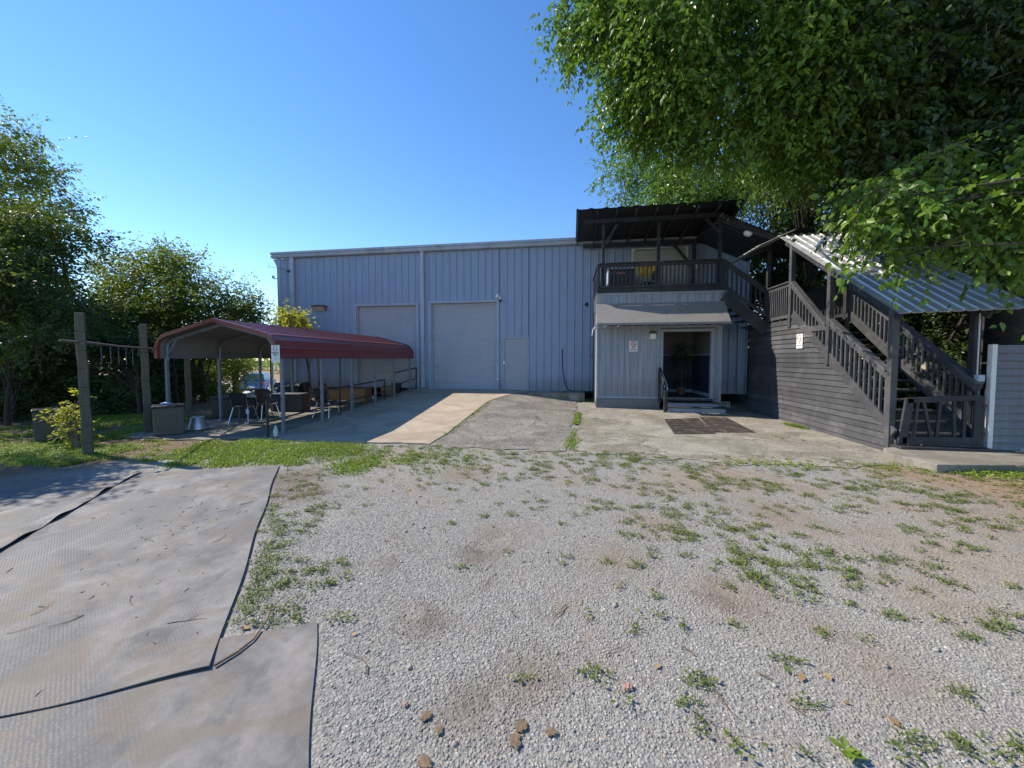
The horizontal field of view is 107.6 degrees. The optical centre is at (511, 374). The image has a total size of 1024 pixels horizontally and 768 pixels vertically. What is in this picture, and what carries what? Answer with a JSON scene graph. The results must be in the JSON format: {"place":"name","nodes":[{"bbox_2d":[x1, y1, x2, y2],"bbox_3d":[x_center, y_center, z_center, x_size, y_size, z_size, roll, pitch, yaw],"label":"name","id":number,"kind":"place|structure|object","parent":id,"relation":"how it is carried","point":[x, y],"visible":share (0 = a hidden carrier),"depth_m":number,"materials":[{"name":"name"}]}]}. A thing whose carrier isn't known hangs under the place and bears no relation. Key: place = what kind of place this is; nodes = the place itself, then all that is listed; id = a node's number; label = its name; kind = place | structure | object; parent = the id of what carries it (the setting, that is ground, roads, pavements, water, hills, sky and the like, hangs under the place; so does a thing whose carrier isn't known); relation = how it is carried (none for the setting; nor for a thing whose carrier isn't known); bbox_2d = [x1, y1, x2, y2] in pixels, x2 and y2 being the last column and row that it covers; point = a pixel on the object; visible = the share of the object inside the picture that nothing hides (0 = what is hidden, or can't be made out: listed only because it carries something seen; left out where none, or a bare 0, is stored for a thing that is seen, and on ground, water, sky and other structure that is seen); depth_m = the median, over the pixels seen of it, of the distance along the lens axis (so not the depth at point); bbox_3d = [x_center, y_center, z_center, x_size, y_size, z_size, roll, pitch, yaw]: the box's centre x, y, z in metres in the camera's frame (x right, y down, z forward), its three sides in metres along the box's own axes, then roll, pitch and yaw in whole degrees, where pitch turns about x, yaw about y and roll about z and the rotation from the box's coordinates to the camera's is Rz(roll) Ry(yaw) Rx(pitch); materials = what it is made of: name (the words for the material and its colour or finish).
{"place":"outdoors","nodes":[
{"label":"outdoors","id":0,"kind":"place"},
{"bbox_2d":[38,381,275,394],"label":"parking lot","id":1,"kind":"structure","parent":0,"point":[250,392],"depth_m":28.72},
{"bbox_2d":[239,373,275,392],"bbox_3d":[-18.886,0.572,27.899,1.800,1.467,4.020,-1,3,-21],"label":"blue car","id":2,"kind":"object","parent":1,"relation":"on","point":[266,384],"visible":0.36,"depth_m":26.44,"materials":[{"name":"paint"}]},
{"bbox_2d":[104,366,279,381],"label":"earth bank","id":3,"kind":"structure","parent":0,"point":[276,376],"depth_m":45.46,"materials":[{"name":"brown soil"}]},
{"bbox_2d":[212,359,279,373],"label":"bright hedge","id":4,"kind":"object","parent":3,"relation":"on","point":[275,367],"visible":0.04,"depth_m":46.52,"materials":[{"name":"green plant"}]},
{"bbox_2d":[118,389,408,440],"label":"carport floor","id":5,"kind":"structure","parent":0,"point":[235,428],"depth_m":9.61,"materials":[{"name":"grey concrete"}]},
{"bbox_2d":[151,403,184,436],"bbox_3d":[-7.841,1.024,8.575,0.558,0.685,0.558,-2,3,-42],"label":"trash can","id":6,"kind":"object","parent":5,"relation":"on","point":[168,420],"visible":0.97,"depth_m":8.38,"materials":[{"name":"black plastic"}]},
{"bbox_2d":[160,402,179,404],"bbox_3d":[-7.736,0.651,8.480,0.389,0.070,0.114,0,3,-11],"label":"plastic scrap","id":7,"kind":"object","parent":6,"relation":"on","point":[166,403],"visible":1,"depth_m":8.46,"materials":[{"name":"blue plastic"}]},
{"bbox_2d":[187,416,207,430],"bbox_3d":[-7.662,1.170,9.141,0.400,0.305,0.400,0,3,9],"label":"metal bucket","id":8,"kind":"object","parent":5,"relation":"on","point":[197,423],"visible":1,"depth_m":9.02,"materials":[{"name":"silver metal"}]},
{"bbox_2d":[209,395,265,417],"bbox_3d":[-8.111,0.929,11.164,1.340,0.610,0.580,0,3,1],"label":"storage chest","id":9,"kind":"object","parent":5,"relation":"on","point":[227,408],"visible":0.66,"depth_m":10.91,"materials":[{"name":"black plastic"}]},
{"bbox_2d":[228,393,258,423],"bbox_3d":[-7.236,0.868,10.080,0.515,0.834,0.617,0,3,-11],"label":"stack chair","id":10,"kind":"object","parent":5,"relation":"on","point":[238,400],"visible":1,"depth_m":9.86,"materials":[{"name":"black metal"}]},
{"bbox_2d":[254,389,280,419],"bbox_3d":[-7.068,0.837,10.793,0.617,0.834,0.515,2,3,37],"label":"stack chair","id":11,"kind":"object","parent":5,"relation":"on","point":[262,394],"visible":0.94,"depth_m":10.88,"materials":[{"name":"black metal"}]},
{"bbox_2d":[273,426,277,436],"bbox_3d":[-5.136,1.222,8.148,0.092,0.228,0.091,0,3,9],"label":"water bottle","id":12,"kind":"object","parent":5,"relation":"on","point":[275,431],"visible":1,"depth_m":8.12,"materials":[{"name":"white plastic"}]},
{"bbox_2d":[154,318,412,433],"bbox_3d":[-6.235,-0.092,12.174,3.280,2.721,7.321,0,3,9],"label":"carport","id":13,"kind":"object","parent":5,"relation":"on","point":[219,340],"visible":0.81,"depth_m":10.01,"materials":[{"name":"red paint"}]},
{"bbox_2d":[271,345,279,362],"bbox_3d":[-5.208,-0.463,8.257,0.196,0.385,0.012,0,3,5],"label":"smoking area sign","id":14,"kind":"object","parent":13,"relation":"attached to","point":[275,353],"visible":1,"depth_m":8.26,"materials":[{"name":"white plastic"}]},
{"bbox_2d":[271,392,310,411],"bbox_3d":[-7.338,0.893,12.440,1.090,0.570,0.540,0,3,5],"label":"cabinet","id":15,"kind":"object","parent":5,"relation":"on","point":[299,403],"visible":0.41,"depth_m":12.20,"materials":[{"name":"black"}]},
{"bbox_2d":[303,383,311,400],"bbox_3d":[-7.358,0.702,13.874,0.515,0.834,0.617,2,3,39],"label":"stack chair","id":16,"kind":"object","parent":5,"relation":"on","point":[306,387],"visible":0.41,"depth_m":13.62,"materials":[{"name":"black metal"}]},
{"bbox_2d":[312,388,338,417],"bbox_3d":[-5.254,0.765,10.572,0.515,0.834,0.617,0,3,4],"label":"stack chair","id":17,"kind":"object","parent":5,"relation":"on","point":[317,396],"visible":0.69,"depth_m":10.35,"materials":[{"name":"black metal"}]},
{"bbox_2d":[265,379,385,436],"bbox_3d":[-4.942,0.771,10.777,0.045,1.020,5.291,0,3,9],"label":"hand rail","id":18,"kind":"object","parent":5,"relation":"on","point":[267,417],"visible":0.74,"depth_m":9.61,"materials":[{"name":"black metal"}]},
{"bbox_2d":[316,387,372,406],"bbox_3d":[-5.784,0.752,12.951,1.720,0.667,0.720,0,3,1],"label":"oak desk","id":19,"kind":"object","parent":5,"relation":"on","point":[357,392],"visible":0.56,"depth_m":12.64,"materials":[{"name":"wood"}]},
{"bbox_2d":[381,385,392,394],"bbox_3d":[-4.797,0.592,14.460,0.400,0.363,0.360,0,3,-1],"label":"cardboard box","id":20,"kind":"object","parent":5,"relation":"on","point":[388,389],"visible":0.77,"depth_m":14.28,"materials":[{"name":"brown cardboard"}]},
{"bbox_2d":[274,382,309,392],"bbox_3d":[-8.267,0.706,14.078,1.000,0.860,0.663,0,3,3],"label":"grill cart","id":21,"kind":"object","parent":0,"point":[298,387],"visible":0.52,"depth_m":13.82,"materials":[{"name":"black metal"}]},
{"bbox_2d":[391,383,401,392],"bbox_3d":[-4.659,0.513,15.144,0.450,0.371,0.450,0,3,9],"label":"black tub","id":22,"kind":"object","parent":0,"point":[398,388],"visible":0.62,"depth_m":15.00,"materials":[{"name":"plastic"}]},
{"bbox_2d":[0,0,971,359],"label":"sky","id":23,"kind":"structure","parent":0,"point":[247,130],"materials":[{"name":"blue"}]},
{"bbox_2d":[0,360,1023,767],"bbox_3d":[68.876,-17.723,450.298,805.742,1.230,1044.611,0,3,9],"label":"ground","id":24,"kind":"structure","parent":0,"point":[656,470],"depth_m":2.87,"materials":[{"name":"grey gravel"}]},
{"bbox_2d":[0,299,77,425],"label":"thicket bush","id":25,"kind":"object","parent":24,"relation":"on","point":[32,400],"visible":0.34,"depth_m":11.05,"materials":[{"name":"green plant"}]},
{"bbox_2d":[30,407,71,441],"bbox_3d":[-9.830,1.058,8.028,0.558,0.685,0.558,2,3,39],"label":"trash can","id":26,"kind":"object","parent":24,"relation":"on","point":[43,429],"visible":0.56,"depth_m":7.79,"materials":[{"name":"black plastic"}]},
{"bbox_2d":[0,94,112,359],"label":"leafy tree","id":27,"kind":"object","parent":24,"relation":"on","point":[37,168],"visible":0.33,"depth_m":13.37,"materials":[{"name":"green plant"}]},
{"bbox_2d":[0,187,137,421],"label":"leafy tree","id":28,"kind":"object","parent":24,"relation":"on","point":[17,302],"visible":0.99,"depth_m":10.21,"materials":[{"name":"green plant"}]},
{"bbox_2d":[33,388,105,448],"bbox_3d":[-8.752,0.922,7.448,1.139,1.344,0.778,1,3,25],"label":"leafy sapling","id":29,"kind":"object","parent":24,"relation":"on","point":[72,438],"visible":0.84,"depth_m":7.36,"materials":[{"name":"green plant"}]},
{"bbox_2d":[0,470,140,548],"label":"rubber mat","id":30,"kind":"object","parent":24,"relation":"on","point":[26,507],"visible":1,"depth_m":4.60,"materials":[{"name":"grey rubber"}]},
{"bbox_2d":[74,312,93,454],"bbox_3d":[-7.674,0.227,6.729,0.152,2.660,0.141,-2,3,-43],"label":"timber post","id":31,"kind":"object","parent":24,"relation":"on","point":[84,392],"visible":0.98,"depth_m":6.69,"materials":[{"name":"brown wood"}]},
{"bbox_2d":[58,339,153,349],"bbox_3d":[-8.454,-0.627,8.628,0.118,0.141,5.104,-1,3,-22],"label":"crossbar pipe","id":32,"kind":"object","parent":31,"relation":"attached to","point":[74,341],"visible":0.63,"depth_m":7.22,"materials":[{"name":"metal"}]},
{"bbox_2d":[6,282,174,417],"bbox_3d":[-13.989,-0.431,12.657,5.599,5.619,4.282,0,3,9],"label":"thicket bush","id":33,"kind":"object","parent":24,"relation":"on","point":[112,399],"visible":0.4,"depth_m":11.78,"materials":[{"name":"green plant"}]},
{"bbox_2d":[0,465,278,716],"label":"rubber mat","id":34,"kind":"object","parent":24,"relation":"on","point":[103,644],"visible":1,"depth_m":2.87,"materials":[{"name":"grey rubber"}]},
{"bbox_2d":[139,324,152,431],"bbox_3d":[-8.599,0.141,8.810,0.163,2.650,0.151,-2,3,-43],"label":"timber post","id":35,"kind":"object","parent":24,"relation":"on","point":[146,394],"visible":0.91,"depth_m":8.76,"materials":[{"name":"brown wood"}]},
{"bbox_2d":[0,621,316,767],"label":"rubber mat","id":36,"kind":"object","parent":24,"relation":"on","point":[248,706],"visible":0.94,"depth_m":1.80,"materials":[{"name":"grey rubber"}]},
{"bbox_2d":[214,593,286,666],"bbox_3d":[-1.626,1.619,2.422,0.087,0.020,0.637,0,3,2],"label":"long stick","id":37,"kind":"object","parent":36,"relation":"on","point":[232,654],"visible":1,"depth_m":2.26,"materials":[{"name":"wood"}]},
{"bbox_2d":[87,288,229,408],"bbox_3d":[-14.141,-0.454,14.171,4.762,5.638,5.038,0,3,9],"label":"thicket bush","id":38,"kind":"object","parent":24,"relation":"on","point":[177,382],"visible":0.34,"depth_m":13.91,"materials":[{"name":"green plant"}]},
{"bbox_2d":[71,231,280,371],"bbox_3d":[-14.630,-2.555,15.851,10.024,7.237,5.056,0,3,-2],"label":"young tree","id":39,"kind":"object","parent":24,"relation":"on","point":[177,310],"visible":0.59,"depth_m":15.30,"materials":[{"name":"green plant"}]},
{"bbox_2d":[184,359,192,418],"bbox_3d":[-9.420,0.099,10.907,0.166,2.550,0.156,-2,3,-43],"label":"timber post","id":40,"kind":"object","parent":24,"relation":"on","point":[188,389],"visible":0.61,"depth_m":10.87,"materials":[{"name":"brown wood"}]},
{"bbox_2d":[193,359,269,399],"bbox_3d":[-13.690,0.071,17.399,4.445,3.952,4.171,0,3,9],"label":"thicket bush","id":41,"kind":"object","parent":24,"relation":"on","point":[242,365],"visible":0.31,"depth_m":17.32,"materials":[{"name":"green plant"}]},
{"bbox_2d":[231,360,239,391],"bbox_3d":[-13.017,0.499,17.676,0.280,2.360,0.280,0,3,9],"label":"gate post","id":42,"kind":"object","parent":24,"relation":"on","point":[236,379],"visible":0.29,"depth_m":17.58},
{"bbox_2d":[191,271,289,401],"bbox_3d":[-10.907,-1.696,15.478,4.379,5.551,2.780,0,3,9],"label":"young tree","id":43,"kind":"object","parent":24,"relation":"on","point":[254,301],"visible":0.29,"depth_m":15.34,"materials":[{"name":"green plant"}]},
{"bbox_2d":[0,413,485,477],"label":"grass","id":44,"kind":"structure","parent":24,"relation":"on","point":[225,453],"depth_m":6.91,"materials":[{"name":"green plant"}]},
{"bbox_2d":[270,359,273,393],"bbox_3d":[-11.252,0.183,17.587,0.170,2.600,0.060,0,3,9],"label":"thin pole","id":45,"kind":"object","parent":24,"relation":"on","point":[272,377],"visible":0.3,"depth_m":17.56,"materials":[{"name":"grey metal"}]},
{"bbox_2d":[265,298,321,400],"bbox_3d":[-8.450,-0.940,14.549,1.699,4.111,2.390,-2,3,-43],"label":"young tree","id":46,"kind":"object","parent":24,"relation":"on","point":[287,317],"visible":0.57,"depth_m":14.41,"materials":[{"name":"plant"}]},
{"bbox_2d":[257,388,529,444],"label":"ramp","id":47,"kind":"structure","parent":24,"relation":"on","point":[420,416],"depth_m":10.17,"materials":[{"name":"concrete"}]},
{"bbox_2d":[395,367,416,388],"bbox_3d":[-4.266,0.255,15.051,0.045,1.082,2.142,0,3,9],"label":"hand rail","id":48,"kind":"object","parent":47,"relation":"on","point":[411,379],"visible":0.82,"depth_m":15.54,"materials":[{"name":"black metal"}]},
{"bbox_2d":[416,754,431,767],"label":"clay clod","id":49,"kind":"object","parent":24,"relation":"on","point":[424,761],"visible":1,"depth_m":1.62,"materials":[{"name":"beige soil"}]},
{"bbox_2d":[420,710,432,720],"bbox_3d":[-0.418,1.660,1.827,0.050,0.006,0.062,1,3,15],"label":"clay clod","id":50,"kind":"object","parent":24,"relation":"on","point":[426,714],"visible":1,"depth_m":1.82,"materials":[{"name":"brown soil"}]},
{"bbox_2d":[435,725,441,733],"bbox_3d":[-0.344,1.663,1.758,0.035,0.005,0.047,0,3,-8],"label":"clay clod","id":51,"kind":"object","parent":24,"relation":"on","point":[438,729],"visible":1,"depth_m":1.76,"materials":[{"name":"beige soil"}]},
{"bbox_2d":[429,394,577,451],"bbox_3d":[0.406,1.132,10.775,3.082,0.471,7.403,0,3,9],"label":"asphalt apron","id":52,"kind":"object","parent":24,"relation":"on","point":[526,422],"visible":0.94,"depth_m":9.35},
{"bbox_2d":[270,236,749,403],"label":"warehouse","id":53,"kind":"structure","parent":24,"relation":"on","point":[446,316],"depth_m":15.74,"materials":[{"name":"grey paint"}]},
{"bbox_2d":[310,305,327,310],"bbox_3d":[-8.539,-2.946,16.582,0.640,0.230,0.330,0,3,9],"label":"wall light","id":54,"kind":"object","parent":53,"relation":"attached to","point":[319,307],"visible":1,"depth_m":16.52,"materials":[{"name":"grey metal"}]},
{"bbox_2d":[353,303,419,388],"bbox_3d":[-5.459,-1.251,16.381,3.010,3.690,0.176,0,3,9],"label":"roll up door","id":55,"kind":"structure","parent":53,"relation":"in","point":[398,322],"depth_m":16.42,"materials":[{"name":"paint"}]},
{"bbox_2d":[428,299,498,389],"bbox_3d":[-2.036,-1.222,15.843,3.080,3.800,0.176,0,3,9],"label":"roll up door","id":56,"kind":"structure","parent":53,"relation":"in","point":[463,335],"depth_m":15.90,"materials":[{"name":"paint"}]},
{"bbox_2d":[503,337,528,389],"bbox_3d":[0.167,-0.462,15.451,1.055,2.195,0.130,0,3,9],"label":"entry door","id":57,"kind":"structure","parent":53,"relation":"in","point":[515,349],"depth_m":15.47,"materials":[{"name":"paint"}]},
{"bbox_2d":[562,347,592,391],"bbox_3d":[2.610,-0.220,14.957,1.293,1.806,0.171,1,3,16],"label":"wall hose","id":58,"kind":"object","parent":53,"relation":"attached to","point":[563,374],"depth_m":15.08,"materials":[{"name":"rubber"}]},
{"bbox_2d":[631,246,688,284],"bbox_3d":[5.641,-3.861,14.370,2.070,2.000,0.110,0,3,9],"label":"covered window","id":59,"kind":"structure","parent":53,"relation":"attached to","point":[650,254],"depth_m":14.32,"materials":[{"name":"white glass"}]},
{"bbox_2d":[637,266,654,276],"bbox_3d":[5.157,-4.002,14.407,0.660,0.440,0.014,0,3,9],"label":"yellow deck sign","id":60,"kind":"object","parent":59,"relation":"attached to","point":[649,270],"visible":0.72,"depth_m":14.40,"materials":[{"name":"yellow plastic"}]},
{"bbox_2d":[6,467,1020,725],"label":"twig litter","id":61,"kind":"object","parent":24,"relation":"on","point":[510,609],"visible":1,"depth_m":2.57,"materials":[{"name":"brown wood"}]},
{"bbox_2d":[509,733,520,749],"bbox_3d":[0.016,1.665,1.706,0.058,0.008,0.080,-1,3,-16],"label":"clay clod","id":62,"kind":"object","parent":24,"relation":"on","point":[514,740],"visible":1,"depth_m":1.71,"materials":[{"name":"beige soil"}]},
{"bbox_2d":[514,718,527,732],"bbox_3d":[0.040,1.662,1.774,0.059,0.007,0.081,2,3,42],"label":"clay clod","id":63,"kind":"object","parent":24,"relation":"on","point":[521,725],"visible":1,"depth_m":1.77,"materials":[{"name":"beige soil"}]},
{"bbox_2d":[544,727,557,735],"bbox_3d":[0.183,1.663,1.749,0.066,0.006,0.043,0,3,-1],"label":"clay clod","id":64,"kind":"object","parent":24,"relation":"on","point":[549,731],"visible":1,"depth_m":1.75,"materials":[{"name":"beige soil"}]},
{"bbox_2d":[529,390,584,400],"bbox_3d":[1.766,0.825,14.810,2.140,0.320,0.910,0,3,9],"label":"concrete ledge","id":65,"kind":"object","parent":24,"relation":"on","point":[572,395],"visible":0.66,"depth_m":14.36,"materials":[{"name":"grey concrete"}]},
{"bbox_2d":[223,442,1023,767],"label":"weeds","id":66,"kind":"object","parent":24,"relation":"on","point":[857,585],"visible":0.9,"depth_m":3.44,"materials":[{"name":"green plant"}]},
{"bbox_2d":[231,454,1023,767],"bbox_3d":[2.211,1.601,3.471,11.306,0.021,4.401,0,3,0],"label":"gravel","id":67,"kind":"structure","parent":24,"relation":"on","point":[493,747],"depth_m":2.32,"materials":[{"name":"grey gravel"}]},
{"bbox_2d":[623,682,632,691],"bbox_3d":[0.615,1.653,1.985,0.062,0.029,0.052,-2,3,-32],"label":"brick fragment","id":68,"kind":"object","parent":24,"relation":"on","point":[628,686],"visible":1,"depth_m":1.98,"materials":[{"name":"pink brick"}]},
{"bbox_2d":[242,416,1023,726],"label":"fallen leaves","id":69,"kind":"object","parent":24,"relation":"on","point":[801,676],"visible":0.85,"depth_m":3.82,"materials":[{"name":"brown plant"}]},
{"bbox_2d":[576,199,744,408],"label":"porch building","id":70,"kind":"structure","parent":24,"relation":"on","point":[695,314],"depth_m":12.37,"materials":[{"name":"grey"}]},
{"bbox_2d":[595,329,596,400],"bbox_3d":[2.848,-0.328,12.679,0.038,2.450,0.035,2,3,31],"label":"conduit riser","id":71,"kind":"object","parent":70,"relation":"attached to","point":[596,360],"visible":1,"depth_m":12.65,"materials":[{"name":"white metal"}]},
{"bbox_2d":[606,268,633,285],"bbox_3d":[4.025,-3.327,13.964,0.970,1.070,0.780,0,3,9],"label":"air conditioner","id":72,"kind":"object","parent":70,"relation":"on","point":[620,276],"visible":0.43,"depth_m":13.61,"materials":[{"name":"white plastic"}]},
{"bbox_2d":[629,341,637,351],"bbox_3d":[4.007,-0.946,12.376,0.270,0.350,0.021,0,3,9],"label":"no smoking sign","id":73,"kind":"object","parent":70,"relation":"attached to","point":[633,346],"visible":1,"depth_m":12.38,"materials":[{"name":"white plastic"}]},
{"bbox_2d":[649,331,656,338],"bbox_3d":[4.593,-1.294,12.225,0.200,0.260,0.130,0,3,9],"label":"porch light","id":74,"kind":"object","parent":70,"relation":"attached to","point":[652,334],"visible":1,"depth_m":12.17,"materials":[{"name":"white glass"}]},
{"bbox_2d":[668,342,696,393],"bbox_3d":[6.140,-0.200,13.497,0.994,2.013,1.033,0,3,9],"label":"potted ficus","id":75,"kind":"object","parent":70,"relation":"on","point":[679,352],"visible":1,"depth_m":13.49,"materials":[{"name":"plant"}]},
{"bbox_2d":[584,110,843,226],"bbox_3d":[9.798,-6.078,17.115,11.880,14.564,7.399,-1,3,-12],"label":"leafy tree","id":76,"kind":"object","parent":24,"relation":"on","point":[673,194],"visible":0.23,"depth_m":16.73,"materials":[{"name":"green plant"}]},
{"bbox_2d":[525,0,938,335],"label":"shade tree","id":77,"kind":"object","parent":24,"relation":"on","point":[658,44],"visible":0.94,"depth_m":7.29,"materials":[{"name":"green plant"}]},
{"bbox_2d":[443,398,1023,484],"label":"grass","id":78,"kind":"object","parent":24,"relation":"on","point":[577,420],"visible":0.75,"depth_m":6.05,"materials":[{"name":"green plant"}]},
{"bbox_2d":[721,178,967,398],"bbox_3d":[13.159,-3.284,15.868,11.179,11.491,8.062,0,3,9],"label":"dark tree","id":79,"kind":"object","parent":24,"relation":"on","point":[780,227],"visible":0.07,"depth_m":14.92,"materials":[{"name":"green plant"}]},
{"bbox_2d":[826,735,867,761],"bbox_3d":[1.475,1.641,1.642,0.116,0.030,0.107,0,3,-8],"label":"broad weed","id":80,"kind":"object","parent":24,"relation":"on","point":[851,753],"visible":1,"depth_m":1.65,"materials":[{"name":"green plant"}]},
{"bbox_2d":[747,200,965,395],"bbox_3d":[18.043,-4.712,13.235,12.546,13.346,23.997,-1,3,-26],"label":"woodland tree","id":81,"kind":"object","parent":24,"relation":"on","point":[761,271],"visible":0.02,"depth_m":17.60,"materials":[{"name":"green plant"}]},
{"bbox_2d":[696,213,1023,452],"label":"outdoor stair","id":82,"kind":"object","parent":24,"relation":"on","point":[812,384],"visible":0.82,"depth_m":8.58,"materials":[{"name":"grey wood"}]},
{"bbox_2d":[743,230,752,236],"bbox_3d":[7.351,-4.405,11.671,0.256,0.193,0.260,0,3,9],"label":"dome light","id":83,"kind":"object","parent":82,"relation":"attached to","point":[746,233],"visible":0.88,"depth_m":11.61,"materials":[{"name":"white glass"}]},
{"bbox_2d":[796,334,802,348],"bbox_3d":[7.400,-0.867,9.659,0.021,0.370,0.260,0,3,9],"label":"no smoking sign","id":84,"kind":"object","parent":82,"relation":"attached to","point":[799,342],"visible":1,"depth_m":9.65,"materials":[{"name":"white plastic"}]},
{"bbox_2d":[913,362,948,373],"bbox_3d":[8.659,-0.146,7.749,0.600,0.260,0.300,-1,3,-21],"label":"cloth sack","id":85,"kind":"object","parent":82,"relation":"on","point":[923,366],"visible":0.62,"depth_m":7.68,"materials":[{"name":"grey fabric"}]},
{"bbox_2d":[974,313,1023,381],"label":"switch box","id":86,"kind":"object","parent":82,"relation":"attached to","point":[979,378],"visible":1,"depth_m":6.64,"materials":[{"name":"paint"}]},
{"bbox_2d":[723,0,1023,425],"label":"shade tree","id":87,"kind":"object","parent":24,"relation":"on","point":[967,78],"visible":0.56,"depth_m":6.68,"materials":[{"name":"green plant"}]},
{"bbox_2d":[821,188,988,413],"bbox_3d":[16.210,-2.752,12.285,10.358,10.780,6.554,1,3,27],"label":"dark tree","id":88,"kind":"object","parent":24,"relation":"on","point":[950,346],"visible":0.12,"depth_m":12.21,"materials":[{"name":"green plant"}]},
{"bbox_2d":[808,125,1023,340],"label":"broad leaved tree","id":89,"kind":"object","parent":24,"relation":"on","point":[998,200],"visible":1,"depth_m":5.56,"materials":[{"name":"green plant"}]},
{"bbox_2d":[883,447,1023,472],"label":"concrete slab","id":90,"kind":"structure","parent":24,"relation":"on","point":[956,461],"depth_m":6.05,"materials":[{"name":"grey concrete"}]},
{"bbox_2d":[897,395,986,445],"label":"wooden gate","id":91,"kind":"structure","parent":90,"relation":"on","point":[975,438],"depth_m":6.71,"materials":[{"name":"grey paint"}]},
{"bbox_2d":[983,344,1023,450],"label":"plank fence","id":92,"kind":"object","parent":90,"relation":"on","point":[1003,427],"visible":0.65,"depth_m":6.61,"materials":[{"name":"grey siding"},{"name":"white paint"}]},
{"bbox_2d":[639,271,654,284],"bbox_3d":[4.766,-3.215,13.055,0.658,0.942,0.461,0,3,-11],"label":"deck chair","id":93,"kind":"object","parent":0,"point":[653,277],"visible":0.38,"depth_m":13.12,"materials":[{"name":"black metal"}]},
{"bbox_2d":[575,400,920,468],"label":"entry pavement","id":94,"kind":"structure","parent":0,"point":[614,431],"depth_m":7.86,"materials":[{"name":"concrete"}]},
{"bbox_2d":[664,418,714,433],"bbox_3d":[4.462,1.284,9.565,0.940,0.060,2.322,1,3,17],"label":"entrance mat","id":95,"kind":"object","parent":94,"relation":"on","point":[699,426],"visible":1,"depth_m":9.37,"materials":[{"name":"rubber"}]},
{"bbox_2d":[658,367,726,412],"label":"entry steps","id":96,"kind":"structure","parent":94,"relation":"on","point":[693,407],"depth_m":11.70,"materials":[{"name":"paint"}]},
{"bbox_2d":[700,417,754,432],"bbox_3d":[5.385,1.275,9.675,0.930,0.058,2.161,1,3,13],"label":"entrance mat","id":97,"kind":"object","parent":94,"relation":"on","point":[721,424],"visible":1,"depth_m":9.48,"materials":[{"name":"rubber"}]}
]}

